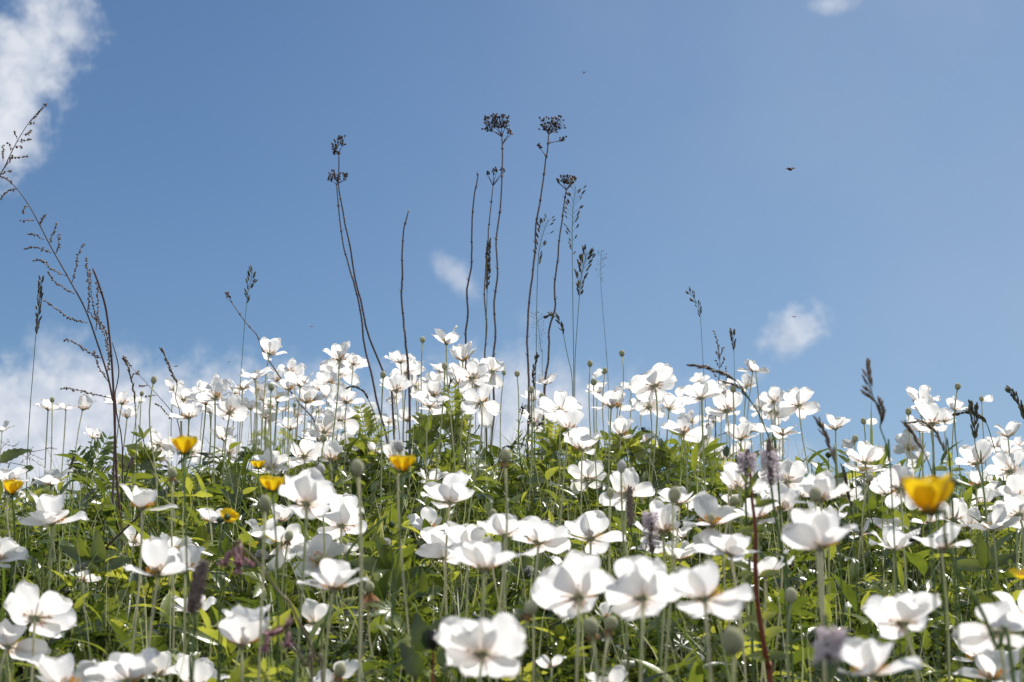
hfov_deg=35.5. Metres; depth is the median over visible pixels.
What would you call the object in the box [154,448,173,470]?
white anemone
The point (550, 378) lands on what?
white anemone
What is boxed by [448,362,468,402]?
white anemone
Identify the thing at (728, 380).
white anemone
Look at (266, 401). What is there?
white anemone
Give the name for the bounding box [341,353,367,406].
white anemone
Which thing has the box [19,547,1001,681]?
ground
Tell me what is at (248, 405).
white anemone
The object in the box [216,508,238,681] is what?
buttercup
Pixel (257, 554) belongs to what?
clover
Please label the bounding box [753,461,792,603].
white anemone
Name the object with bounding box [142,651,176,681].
white anemone
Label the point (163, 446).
white anemone
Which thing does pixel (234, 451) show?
white anemone
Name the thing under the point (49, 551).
anemone seed head
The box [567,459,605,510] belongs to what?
white anemone
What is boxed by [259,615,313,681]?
pink catchfly
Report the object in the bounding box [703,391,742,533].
white anemone
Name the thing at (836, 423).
white anemone
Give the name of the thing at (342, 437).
white anemone
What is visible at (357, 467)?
anemone seed head
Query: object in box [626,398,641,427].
white anemone
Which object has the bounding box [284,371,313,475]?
white anemone
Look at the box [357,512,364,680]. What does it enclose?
flower bud
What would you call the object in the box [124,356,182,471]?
dead mugwort
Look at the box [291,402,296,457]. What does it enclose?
anemone seed head
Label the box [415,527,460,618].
white anemone
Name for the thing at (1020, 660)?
anemone seed head
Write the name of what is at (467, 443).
bedstraw
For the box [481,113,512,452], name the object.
dead tansy
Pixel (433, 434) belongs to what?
leafy shoot
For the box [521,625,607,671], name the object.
clover
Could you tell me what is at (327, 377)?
white anemone
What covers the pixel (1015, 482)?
white anemone
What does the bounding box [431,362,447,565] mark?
anemone seed head
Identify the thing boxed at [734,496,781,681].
white anemone
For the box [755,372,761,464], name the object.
anemone seed head
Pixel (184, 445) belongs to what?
buttercup
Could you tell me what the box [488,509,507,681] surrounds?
anemone seed head
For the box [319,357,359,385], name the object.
white anemone
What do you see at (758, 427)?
white anemone
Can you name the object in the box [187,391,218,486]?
white anemone
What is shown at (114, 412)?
bare stalk
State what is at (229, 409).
white anemone
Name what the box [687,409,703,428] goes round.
white anemone
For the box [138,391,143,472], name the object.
anemone seed head
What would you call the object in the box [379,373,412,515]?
white anemone
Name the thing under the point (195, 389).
white anemone
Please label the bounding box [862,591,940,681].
white anemone
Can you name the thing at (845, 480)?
flowering grass
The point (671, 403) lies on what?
white anemone
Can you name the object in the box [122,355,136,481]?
flowering grass
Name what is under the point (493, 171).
dead tansy
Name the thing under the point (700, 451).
white anemone
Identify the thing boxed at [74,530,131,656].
clover
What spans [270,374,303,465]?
white anemone
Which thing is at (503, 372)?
anemone seed head
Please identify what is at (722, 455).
white anemone
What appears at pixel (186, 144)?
sky
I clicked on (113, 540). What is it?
bare stalk
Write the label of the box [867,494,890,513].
leafy shoot
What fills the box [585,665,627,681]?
white anemone
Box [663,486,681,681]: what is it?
anemone seed head
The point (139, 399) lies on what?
white anemone
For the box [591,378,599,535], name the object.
anemone seed head
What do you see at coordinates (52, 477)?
white anemone
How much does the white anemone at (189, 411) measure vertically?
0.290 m
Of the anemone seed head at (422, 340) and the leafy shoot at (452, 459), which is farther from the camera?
the anemone seed head at (422, 340)
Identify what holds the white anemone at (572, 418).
on the ground at (453, 610)
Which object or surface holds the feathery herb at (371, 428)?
on the ground at (453, 610)
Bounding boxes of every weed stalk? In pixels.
[290,516,386,681]
[943,510,1015,681]
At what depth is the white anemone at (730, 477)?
1.92 m
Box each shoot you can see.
[0,439,55,465]
[0,448,33,528]
[107,450,161,481]
[117,441,164,482]
[124,425,151,481]
[248,426,273,450]
[277,426,299,453]
[334,434,383,476]
[405,404,477,451]
[407,414,431,503]
[439,445,462,465]
[537,429,587,465]
[603,426,650,467]
[630,438,690,482]
[678,434,705,481]
[689,457,735,482]
[837,449,856,488]
[844,451,891,478]
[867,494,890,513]
[935,449,964,470]
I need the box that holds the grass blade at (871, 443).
[870,401,872,559]
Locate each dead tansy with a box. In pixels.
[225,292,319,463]
[327,169,388,461]
[331,135,394,439]
[399,209,410,455]
[464,172,478,456]
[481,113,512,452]
[483,166,504,450]
[525,115,566,467]
[542,174,576,458]
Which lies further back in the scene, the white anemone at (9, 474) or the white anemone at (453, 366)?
the white anemone at (453, 366)
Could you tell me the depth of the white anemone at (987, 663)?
1.35 m
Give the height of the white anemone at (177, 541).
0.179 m
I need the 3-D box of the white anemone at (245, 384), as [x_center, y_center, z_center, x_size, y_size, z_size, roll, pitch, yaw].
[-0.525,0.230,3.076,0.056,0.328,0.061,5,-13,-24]
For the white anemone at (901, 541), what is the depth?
1.76 m
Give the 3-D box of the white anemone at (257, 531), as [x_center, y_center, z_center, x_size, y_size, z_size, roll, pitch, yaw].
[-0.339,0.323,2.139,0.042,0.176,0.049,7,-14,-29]
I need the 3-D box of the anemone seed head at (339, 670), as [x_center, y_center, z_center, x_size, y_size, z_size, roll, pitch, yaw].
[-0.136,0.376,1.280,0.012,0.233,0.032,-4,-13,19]
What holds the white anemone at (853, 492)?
on the ground at (453, 610)
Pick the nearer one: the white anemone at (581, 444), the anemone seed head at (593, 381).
the white anemone at (581, 444)
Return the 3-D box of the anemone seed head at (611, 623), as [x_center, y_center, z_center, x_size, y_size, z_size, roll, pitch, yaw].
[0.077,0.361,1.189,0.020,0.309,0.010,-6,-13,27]
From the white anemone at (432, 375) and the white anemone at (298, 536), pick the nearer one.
the white anemone at (298, 536)
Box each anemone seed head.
[44,504,63,589]
[50,397,54,469]
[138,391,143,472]
[149,376,157,533]
[168,467,176,681]
[252,370,256,478]
[257,495,270,681]
[268,383,276,525]
[280,530,292,662]
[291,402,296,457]
[316,463,325,654]
[317,434,326,533]
[334,662,345,681]
[350,459,363,681]
[358,581,379,678]
[379,371,385,513]
[394,440,412,681]
[420,337,424,461]
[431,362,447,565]
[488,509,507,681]
[495,448,510,681]
[499,370,505,471]
[514,370,519,512]
[516,600,537,681]
[528,385,533,509]
[539,393,544,483]
[583,617,598,681]
[587,360,592,503]
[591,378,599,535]
[592,367,607,483]
[601,616,617,681]
[606,487,613,664]
[616,350,624,435]
[617,460,628,677]
[640,497,661,620]
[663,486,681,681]
[722,495,737,664]
[722,626,743,681]
[729,385,736,589]
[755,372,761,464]
[785,587,796,681]
[809,487,821,619]
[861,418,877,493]
[861,473,872,592]
[905,408,923,546]
[954,383,965,553]
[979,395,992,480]
[1019,630,1022,681]
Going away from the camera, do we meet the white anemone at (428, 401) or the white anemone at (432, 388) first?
the white anemone at (428, 401)
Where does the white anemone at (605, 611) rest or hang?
on the ground at (453, 610)
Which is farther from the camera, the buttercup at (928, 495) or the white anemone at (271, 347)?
the white anemone at (271, 347)
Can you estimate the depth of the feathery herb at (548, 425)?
2.95 m
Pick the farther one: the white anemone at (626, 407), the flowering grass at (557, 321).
the white anemone at (626, 407)
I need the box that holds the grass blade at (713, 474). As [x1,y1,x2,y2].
[710,452,721,495]
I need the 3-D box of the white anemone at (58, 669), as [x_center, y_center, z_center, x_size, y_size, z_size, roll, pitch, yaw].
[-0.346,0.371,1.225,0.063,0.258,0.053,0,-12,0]
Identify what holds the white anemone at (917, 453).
on the ground at (453, 610)
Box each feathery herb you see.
[67,431,117,487]
[340,403,384,473]
[430,383,474,427]
[533,417,569,498]
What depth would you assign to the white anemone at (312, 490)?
1.48 m
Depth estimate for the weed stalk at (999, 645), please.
0.99 m
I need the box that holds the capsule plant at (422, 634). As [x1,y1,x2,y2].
[399,612,447,681]
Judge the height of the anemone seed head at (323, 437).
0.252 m
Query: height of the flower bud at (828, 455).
0.291 m
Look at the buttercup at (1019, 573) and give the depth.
1.12 m
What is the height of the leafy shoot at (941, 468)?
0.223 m
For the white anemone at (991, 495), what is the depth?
2.67 m
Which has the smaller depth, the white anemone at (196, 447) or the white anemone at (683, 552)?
the white anemone at (683, 552)
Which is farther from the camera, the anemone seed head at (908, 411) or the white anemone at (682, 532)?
the anemone seed head at (908, 411)
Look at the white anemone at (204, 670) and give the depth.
1.49 m
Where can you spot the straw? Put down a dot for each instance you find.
(954, 654)
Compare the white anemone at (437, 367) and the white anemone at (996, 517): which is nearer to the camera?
the white anemone at (996, 517)
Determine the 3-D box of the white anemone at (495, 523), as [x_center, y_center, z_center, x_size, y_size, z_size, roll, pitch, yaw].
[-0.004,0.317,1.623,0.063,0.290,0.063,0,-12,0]
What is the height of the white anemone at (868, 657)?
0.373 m
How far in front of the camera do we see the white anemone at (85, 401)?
3.31 m
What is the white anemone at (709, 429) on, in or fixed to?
on the ground at (453, 610)
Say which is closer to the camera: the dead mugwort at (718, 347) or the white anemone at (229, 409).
the white anemone at (229, 409)
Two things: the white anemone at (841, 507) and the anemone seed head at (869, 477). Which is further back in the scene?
the anemone seed head at (869, 477)
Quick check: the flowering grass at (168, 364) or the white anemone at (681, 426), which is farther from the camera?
the flowering grass at (168, 364)
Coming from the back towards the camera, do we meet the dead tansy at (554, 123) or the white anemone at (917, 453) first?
the white anemone at (917, 453)
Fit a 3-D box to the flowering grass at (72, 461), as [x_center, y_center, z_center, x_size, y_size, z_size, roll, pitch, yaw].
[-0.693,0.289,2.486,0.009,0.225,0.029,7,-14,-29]
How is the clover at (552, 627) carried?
on the ground at (453, 610)
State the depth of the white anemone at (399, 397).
3.75 m
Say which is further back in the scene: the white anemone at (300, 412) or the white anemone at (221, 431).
the white anemone at (300, 412)
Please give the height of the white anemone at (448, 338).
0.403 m
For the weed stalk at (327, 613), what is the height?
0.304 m
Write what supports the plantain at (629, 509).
on the ground at (453, 610)
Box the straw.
[928,636,977,681]
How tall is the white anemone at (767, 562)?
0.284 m
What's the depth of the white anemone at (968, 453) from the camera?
2.12 m
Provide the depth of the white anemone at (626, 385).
3.75 m
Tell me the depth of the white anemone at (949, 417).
3.75 m
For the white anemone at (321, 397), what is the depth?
3.75 m
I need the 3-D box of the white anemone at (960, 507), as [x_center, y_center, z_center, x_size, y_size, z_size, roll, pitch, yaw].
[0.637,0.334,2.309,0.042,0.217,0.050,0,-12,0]
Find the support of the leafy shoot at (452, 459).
on the ground at (453, 610)
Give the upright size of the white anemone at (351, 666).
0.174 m
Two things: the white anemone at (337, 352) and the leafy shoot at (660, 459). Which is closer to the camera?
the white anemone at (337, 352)
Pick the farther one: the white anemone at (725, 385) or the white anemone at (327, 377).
the white anemone at (725, 385)
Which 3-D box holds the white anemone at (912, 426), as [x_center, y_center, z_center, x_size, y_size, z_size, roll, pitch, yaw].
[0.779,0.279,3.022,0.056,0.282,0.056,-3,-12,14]
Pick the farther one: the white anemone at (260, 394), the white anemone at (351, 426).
the white anemone at (260, 394)
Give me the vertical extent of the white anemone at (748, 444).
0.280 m
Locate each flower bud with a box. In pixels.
[216,516,224,681]
[219,514,230,681]
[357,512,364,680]
[388,521,395,681]
[825,452,830,576]
[949,477,961,681]
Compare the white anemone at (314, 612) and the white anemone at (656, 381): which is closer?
the white anemone at (314, 612)
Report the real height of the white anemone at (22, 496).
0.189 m
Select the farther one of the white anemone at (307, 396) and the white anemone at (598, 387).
the white anemone at (598, 387)
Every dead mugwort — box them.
[0,103,46,174]
[0,176,115,536]
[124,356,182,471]
[698,330,726,463]
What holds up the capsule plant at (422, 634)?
on the ground at (453, 610)
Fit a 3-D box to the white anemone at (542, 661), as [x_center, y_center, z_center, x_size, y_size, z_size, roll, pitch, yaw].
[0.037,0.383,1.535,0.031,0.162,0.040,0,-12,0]
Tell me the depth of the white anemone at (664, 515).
1.61 m
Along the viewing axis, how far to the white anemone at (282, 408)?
3.74 m
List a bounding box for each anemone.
[0,420,15,454]
[0,467,29,587]
[0,476,25,528]
[0,537,28,567]
[0,618,50,676]
[3,580,76,681]
[17,492,88,673]
[26,653,104,681]
[31,468,72,583]
[34,398,61,474]
[58,401,77,494]
[65,570,101,659]
[72,393,97,496]
[84,426,102,470]
[84,647,160,681]
[98,679,121,681]
[104,391,137,444]
[117,405,138,452]
[119,483,179,653]
[123,535,194,681]
[124,525,143,573]
[132,395,146,443]
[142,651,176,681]
[147,429,175,479]
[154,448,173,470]
[160,532,191,592]
[165,377,183,462]
[168,402,202,509]
[168,543,205,681]
[170,397,193,462]
[170,653,229,681]
[171,383,195,467]
[171,595,216,650]
[179,433,209,470]
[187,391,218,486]
[192,380,211,462]
[194,379,230,502]
[195,398,218,472]
[196,508,223,622]
[198,374,231,469]
[210,424,236,455]
[211,394,249,485]
[213,438,242,462]
[219,604,269,681]
[228,384,247,466]
[229,378,253,461]
[238,367,273,494]
[239,398,254,462]
[240,401,259,468]
[245,517,278,543]
[249,379,269,458]
[252,448,291,513]
[253,406,281,449]
[254,389,268,427]
[257,396,267,427]
[259,337,286,454]
[259,395,275,440]
[259,414,277,448]
[262,387,297,449]
[264,369,286,448]
[266,523,303,612]
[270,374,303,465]
[271,503,293,572]
[275,405,295,453]
[277,358,305,453]
[277,417,303,454]
[278,467,340,681]
[284,371,309,443]
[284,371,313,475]
[286,439,324,469]
[289,405,308,431]
[292,387,326,471]
[293,533,344,634]
[297,558,369,681]
[302,420,318,442]
[302,598,328,680]
[303,393,325,428]
[306,429,329,441]
[309,415,343,442]
[310,379,323,418]
[310,405,323,462]
[314,659,361,681]
[315,370,342,432]
[316,492,366,651]
[317,382,341,438]
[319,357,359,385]
[319,439,342,482]
[320,407,358,478]
[322,341,351,467]
[326,383,365,483]
[329,432,358,470]
[336,538,359,623]
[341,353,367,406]
[357,402,380,431]
[367,440,394,480]
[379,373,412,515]
[382,412,396,442]
[382,441,405,490]
[383,350,413,440]
[386,391,403,423]
[389,360,425,442]
[391,407,419,451]
[407,507,444,566]
[408,357,422,453]
[410,374,428,460]
[410,391,450,567]
[415,468,447,482]
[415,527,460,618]
[416,371,445,438]
[418,380,442,458]
[421,470,474,681]
[429,363,450,451]
[431,325,458,521]
[434,612,527,681]
[437,371,453,451]
[438,521,490,681]
[442,369,469,391]
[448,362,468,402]
[449,341,476,524]
[451,540,520,681]
[453,359,488,517]
[459,358,473,464]
[460,382,500,523]
[473,382,479,468]
[474,358,482,469]
[477,513,526,681]
[483,356,505,453]
[511,516,570,681]
[519,389,539,400]
[519,404,535,416]
[520,408,547,516]
[530,550,615,681]
[535,654,565,681]
[536,371,555,459]
[537,390,581,520]
[549,553,584,565]
[554,409,588,557]
[563,428,600,551]
[565,510,626,664]
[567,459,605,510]
[585,381,607,439]
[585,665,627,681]
[589,386,623,564]
[594,601,613,662]
[599,467,654,557]
[605,556,681,681]
[607,415,633,460]
[615,392,631,418]
[619,382,633,465]
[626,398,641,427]
[629,362,676,555]
[629,535,648,556]
[632,498,679,681]
[634,399,665,481]
[635,430,657,456]
[641,540,678,612]
[657,486,705,673]
[657,540,694,656]
[661,413,707,560]
[662,560,754,681]
[663,393,684,471]
[669,386,691,443]
[671,526,692,567]
[680,379,725,613]
[683,491,751,681]
[684,499,720,564]
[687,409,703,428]
[689,372,709,424]
[689,441,715,460]
[690,533,761,681]
[696,423,714,447]
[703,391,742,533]
[703,414,725,438]
[715,445,731,459]
[717,378,733,440]
[719,494,738,534]
[720,383,729,462]
[720,461,769,672]
[725,421,758,533]
[731,440,752,459]
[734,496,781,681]
[735,373,755,416]
[737,359,768,452]
[739,417,766,462]
[741,549,793,681]
[749,398,766,460]
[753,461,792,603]
[759,386,785,438]
[759,480,800,680]
[760,402,772,447]
[762,435,785,458]
[762,458,806,588]
[763,425,800,531]
[766,402,788,455]
[779,387,819,501]
[781,507,856,681]
[791,470,852,608]
[793,485,812,584]
[807,500,849,628]
[824,413,850,511]
[833,478,863,555]
[838,636,922,681]
[841,435,865,588]
[842,462,885,563]
[846,440,884,572]
[849,520,873,560]
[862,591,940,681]
[867,515,907,573]
[869,477,902,588]
[869,524,920,680]
[876,463,917,681]
[893,429,924,465]
[905,522,972,681]
[906,385,939,477]
[906,415,929,477]
[906,451,929,477]
[907,402,950,603]
[910,509,942,575]
[914,395,939,574]
[937,497,966,613]
[939,408,955,473]
[945,396,967,476]
[951,600,1023,681]
[952,638,1007,681]
[952,648,1023,681]
[955,438,994,653]
[957,470,987,531]
[957,506,983,620]
[961,503,1020,582]
[970,487,997,534]
[984,475,992,483]
[984,480,1003,500]
[985,435,1005,449]
[985,449,1023,631]
[991,492,1023,648]
[993,452,1018,480]
[993,590,1023,612]
[994,421,1021,455]
[994,438,1022,452]
[996,472,1023,495]
[1011,437,1023,466]
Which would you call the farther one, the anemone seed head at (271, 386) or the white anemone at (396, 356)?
the white anemone at (396, 356)
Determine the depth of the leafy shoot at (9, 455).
2.85 m
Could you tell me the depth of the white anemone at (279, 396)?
2.72 m
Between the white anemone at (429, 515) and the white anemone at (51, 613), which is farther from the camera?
the white anemone at (429, 515)
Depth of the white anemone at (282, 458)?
2.64 m
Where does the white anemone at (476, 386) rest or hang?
on the ground at (453, 610)
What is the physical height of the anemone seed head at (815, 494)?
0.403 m
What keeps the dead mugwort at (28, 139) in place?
on the ground at (453, 610)
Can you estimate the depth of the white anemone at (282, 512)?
2.25 m
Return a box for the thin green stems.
[0,394,1023,681]
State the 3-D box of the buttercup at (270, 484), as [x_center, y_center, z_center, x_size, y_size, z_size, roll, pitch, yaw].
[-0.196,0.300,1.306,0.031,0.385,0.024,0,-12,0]
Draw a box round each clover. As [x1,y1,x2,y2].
[59,535,119,653]
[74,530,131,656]
[242,546,275,654]
[348,533,416,603]
[357,566,420,601]
[399,568,447,604]
[507,551,548,599]
[519,617,560,654]
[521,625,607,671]
[947,533,1012,596]
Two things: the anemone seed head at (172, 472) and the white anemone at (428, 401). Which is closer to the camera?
the anemone seed head at (172, 472)
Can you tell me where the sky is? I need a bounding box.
[0,0,1023,517]
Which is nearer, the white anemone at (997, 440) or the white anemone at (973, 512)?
the white anemone at (973, 512)
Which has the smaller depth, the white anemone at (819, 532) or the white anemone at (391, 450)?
the white anemone at (819, 532)
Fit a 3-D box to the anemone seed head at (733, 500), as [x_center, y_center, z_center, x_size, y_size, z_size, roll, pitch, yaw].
[0.240,0.319,1.752,0.024,0.300,0.015,0,-12,0]
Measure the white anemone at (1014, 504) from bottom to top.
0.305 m
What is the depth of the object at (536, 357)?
2.75 m
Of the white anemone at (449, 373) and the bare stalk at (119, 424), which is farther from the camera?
the white anemone at (449, 373)
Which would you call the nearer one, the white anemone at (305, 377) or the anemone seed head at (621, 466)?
the anemone seed head at (621, 466)
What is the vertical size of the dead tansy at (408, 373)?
0.617 m
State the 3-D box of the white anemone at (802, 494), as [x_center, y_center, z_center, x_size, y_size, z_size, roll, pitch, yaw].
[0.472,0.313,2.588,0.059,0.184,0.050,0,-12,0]
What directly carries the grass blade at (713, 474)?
on the ground at (453, 610)
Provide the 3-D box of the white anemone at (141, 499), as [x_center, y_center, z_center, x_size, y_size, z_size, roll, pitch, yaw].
[-0.361,0.309,1.554,0.042,0.339,0.056,-6,-13,27]
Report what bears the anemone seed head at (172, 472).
on the ground at (453, 610)
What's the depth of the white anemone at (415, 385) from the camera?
3.75 m
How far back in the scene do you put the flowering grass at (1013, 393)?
2.20 m
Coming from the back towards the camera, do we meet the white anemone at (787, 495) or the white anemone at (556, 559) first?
the white anemone at (556, 559)
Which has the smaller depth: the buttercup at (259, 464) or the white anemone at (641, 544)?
the white anemone at (641, 544)
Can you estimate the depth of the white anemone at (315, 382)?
3.74 m
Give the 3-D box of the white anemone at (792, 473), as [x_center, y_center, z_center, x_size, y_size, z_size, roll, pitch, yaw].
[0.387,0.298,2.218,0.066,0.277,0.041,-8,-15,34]
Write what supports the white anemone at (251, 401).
on the ground at (453, 610)
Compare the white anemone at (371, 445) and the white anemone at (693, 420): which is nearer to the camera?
the white anemone at (371, 445)
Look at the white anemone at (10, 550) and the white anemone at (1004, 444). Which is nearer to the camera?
the white anemone at (10, 550)
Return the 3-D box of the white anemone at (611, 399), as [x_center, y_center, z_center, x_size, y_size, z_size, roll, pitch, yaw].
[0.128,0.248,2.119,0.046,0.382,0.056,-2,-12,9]
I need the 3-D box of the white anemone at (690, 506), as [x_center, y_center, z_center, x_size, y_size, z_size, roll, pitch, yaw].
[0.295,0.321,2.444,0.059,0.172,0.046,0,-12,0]
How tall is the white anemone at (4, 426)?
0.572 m
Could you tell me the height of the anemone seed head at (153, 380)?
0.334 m
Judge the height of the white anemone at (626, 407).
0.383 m
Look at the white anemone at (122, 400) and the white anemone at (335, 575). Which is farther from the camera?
the white anemone at (122, 400)
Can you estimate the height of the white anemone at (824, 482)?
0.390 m
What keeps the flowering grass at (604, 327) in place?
on the ground at (453, 610)
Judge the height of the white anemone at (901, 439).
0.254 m
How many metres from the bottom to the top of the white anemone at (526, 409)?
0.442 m
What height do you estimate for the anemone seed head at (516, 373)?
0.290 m
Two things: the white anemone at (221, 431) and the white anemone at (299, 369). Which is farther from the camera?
the white anemone at (299, 369)
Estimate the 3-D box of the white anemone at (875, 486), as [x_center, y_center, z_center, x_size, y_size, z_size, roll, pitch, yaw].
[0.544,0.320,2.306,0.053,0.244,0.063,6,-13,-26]
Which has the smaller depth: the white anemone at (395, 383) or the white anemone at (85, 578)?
the white anemone at (85, 578)
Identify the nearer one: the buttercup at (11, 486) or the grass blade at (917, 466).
the buttercup at (11, 486)
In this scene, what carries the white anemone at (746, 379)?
on the ground at (453, 610)
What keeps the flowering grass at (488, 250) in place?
on the ground at (453, 610)
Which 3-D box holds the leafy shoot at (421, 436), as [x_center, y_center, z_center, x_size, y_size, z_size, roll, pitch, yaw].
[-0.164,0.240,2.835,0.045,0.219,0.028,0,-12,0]
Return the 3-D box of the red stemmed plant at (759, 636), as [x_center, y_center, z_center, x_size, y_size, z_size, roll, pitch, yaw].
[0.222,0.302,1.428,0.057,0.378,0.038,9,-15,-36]
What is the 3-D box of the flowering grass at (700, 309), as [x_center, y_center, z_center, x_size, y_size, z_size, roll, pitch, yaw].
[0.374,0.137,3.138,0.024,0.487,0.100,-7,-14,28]
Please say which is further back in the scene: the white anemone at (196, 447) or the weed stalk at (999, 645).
the white anemone at (196, 447)
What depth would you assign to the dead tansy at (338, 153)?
3.15 m
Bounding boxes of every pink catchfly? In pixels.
[216,539,323,681]
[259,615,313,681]
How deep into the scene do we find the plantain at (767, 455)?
1.45 m
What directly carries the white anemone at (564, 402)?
on the ground at (453, 610)
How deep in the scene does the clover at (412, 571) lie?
1.95 m
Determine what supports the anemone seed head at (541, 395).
on the ground at (453, 610)
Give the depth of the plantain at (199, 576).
1.05 m
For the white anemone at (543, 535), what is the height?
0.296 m
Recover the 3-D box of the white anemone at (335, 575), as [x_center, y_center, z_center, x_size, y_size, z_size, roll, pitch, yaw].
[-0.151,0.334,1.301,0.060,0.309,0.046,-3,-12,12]
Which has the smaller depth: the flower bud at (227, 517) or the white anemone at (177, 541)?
the flower bud at (227, 517)
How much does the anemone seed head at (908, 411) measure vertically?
0.320 m
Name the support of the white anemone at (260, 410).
on the ground at (453, 610)
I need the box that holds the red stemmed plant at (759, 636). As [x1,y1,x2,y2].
[729,466,789,681]
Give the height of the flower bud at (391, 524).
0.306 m
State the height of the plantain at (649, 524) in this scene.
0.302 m
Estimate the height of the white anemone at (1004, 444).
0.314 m
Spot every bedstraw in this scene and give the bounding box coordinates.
[462,416,479,515]
[513,403,542,519]
[639,427,677,484]
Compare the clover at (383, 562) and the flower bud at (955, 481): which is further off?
the clover at (383, 562)
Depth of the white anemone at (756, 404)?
3.75 m
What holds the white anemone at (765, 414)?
on the ground at (453, 610)
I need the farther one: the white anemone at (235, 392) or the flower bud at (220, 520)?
the white anemone at (235, 392)
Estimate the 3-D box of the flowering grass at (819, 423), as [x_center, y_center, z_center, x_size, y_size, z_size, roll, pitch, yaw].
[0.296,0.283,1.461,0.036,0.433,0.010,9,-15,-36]
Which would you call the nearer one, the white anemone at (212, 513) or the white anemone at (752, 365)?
the white anemone at (212, 513)
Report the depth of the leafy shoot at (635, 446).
2.94 m
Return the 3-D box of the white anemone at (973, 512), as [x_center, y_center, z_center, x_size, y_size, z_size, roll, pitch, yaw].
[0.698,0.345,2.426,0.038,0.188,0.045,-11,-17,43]
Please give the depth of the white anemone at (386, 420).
3.75 m
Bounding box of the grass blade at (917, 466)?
[911,443,925,552]
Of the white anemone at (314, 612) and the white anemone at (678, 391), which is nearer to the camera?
the white anemone at (314, 612)
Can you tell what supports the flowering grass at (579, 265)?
on the ground at (453, 610)
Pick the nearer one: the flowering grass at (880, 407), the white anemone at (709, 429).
the flowering grass at (880, 407)
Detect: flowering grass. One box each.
[25,275,43,539]
[63,454,74,571]
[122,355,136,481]
[159,347,182,434]
[236,265,257,458]
[345,385,387,475]
[447,377,457,440]
[485,238,490,446]
[530,311,545,466]
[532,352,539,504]
[533,214,555,403]
[543,311,573,463]
[563,178,586,427]
[574,244,595,396]
[597,249,608,443]
[686,286,707,465]
[686,364,789,667]
[719,380,790,678]
[729,328,736,454]
[813,415,846,681]
[840,463,861,679]
[860,358,902,681]
[901,420,947,676]
[907,418,963,666]
[952,408,1014,591]
[968,399,991,597]
[1005,385,1023,418]
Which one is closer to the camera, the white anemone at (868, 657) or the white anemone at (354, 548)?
the white anemone at (868, 657)
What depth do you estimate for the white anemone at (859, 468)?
2.41 m
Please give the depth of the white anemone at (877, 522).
2.37 m
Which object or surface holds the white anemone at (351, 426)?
on the ground at (453, 610)
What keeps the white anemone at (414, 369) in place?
on the ground at (453, 610)
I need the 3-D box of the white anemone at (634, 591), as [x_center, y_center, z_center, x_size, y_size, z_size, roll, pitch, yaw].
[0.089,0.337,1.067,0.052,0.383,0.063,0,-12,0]
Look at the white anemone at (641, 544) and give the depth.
2.17 m
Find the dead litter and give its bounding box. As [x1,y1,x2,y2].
[14,488,1023,681]
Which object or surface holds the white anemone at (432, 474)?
on the ground at (453, 610)
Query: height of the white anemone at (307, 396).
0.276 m
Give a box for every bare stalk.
[63,513,140,595]
[92,268,125,564]
[112,342,122,539]
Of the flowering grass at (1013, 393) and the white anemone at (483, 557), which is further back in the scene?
the flowering grass at (1013, 393)
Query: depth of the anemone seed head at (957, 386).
2.64 m
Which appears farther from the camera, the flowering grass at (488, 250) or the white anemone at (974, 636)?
the flowering grass at (488, 250)
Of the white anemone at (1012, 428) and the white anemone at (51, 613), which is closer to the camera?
the white anemone at (51, 613)
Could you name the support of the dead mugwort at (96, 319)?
on the ground at (453, 610)
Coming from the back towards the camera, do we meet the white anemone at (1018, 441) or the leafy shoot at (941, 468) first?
the white anemone at (1018, 441)
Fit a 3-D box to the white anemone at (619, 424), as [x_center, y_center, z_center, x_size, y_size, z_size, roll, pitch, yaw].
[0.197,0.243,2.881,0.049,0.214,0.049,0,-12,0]
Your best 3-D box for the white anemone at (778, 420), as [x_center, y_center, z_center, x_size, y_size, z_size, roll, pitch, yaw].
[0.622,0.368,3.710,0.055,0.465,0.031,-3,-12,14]
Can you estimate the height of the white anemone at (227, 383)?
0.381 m
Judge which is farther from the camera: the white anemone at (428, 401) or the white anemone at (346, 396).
the white anemone at (346, 396)
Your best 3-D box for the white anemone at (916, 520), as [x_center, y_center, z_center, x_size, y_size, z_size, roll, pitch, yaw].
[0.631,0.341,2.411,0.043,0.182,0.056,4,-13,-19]
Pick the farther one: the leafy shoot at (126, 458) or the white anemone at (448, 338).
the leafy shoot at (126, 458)
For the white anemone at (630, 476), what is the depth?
1.99 m
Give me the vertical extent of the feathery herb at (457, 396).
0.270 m
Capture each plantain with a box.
[112,456,134,537]
[186,559,209,681]
[626,486,640,665]
[641,510,660,681]
[736,448,757,681]
[759,438,793,681]
[811,614,848,681]
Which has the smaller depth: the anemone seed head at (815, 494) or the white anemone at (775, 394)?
the anemone seed head at (815, 494)
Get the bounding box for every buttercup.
[3,479,23,681]
[170,435,197,681]
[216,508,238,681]
[251,460,264,540]
[259,475,284,681]
[386,454,415,681]
[902,472,953,681]
[1009,568,1023,580]
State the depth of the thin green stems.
2.13 m
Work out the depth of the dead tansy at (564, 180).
3.15 m

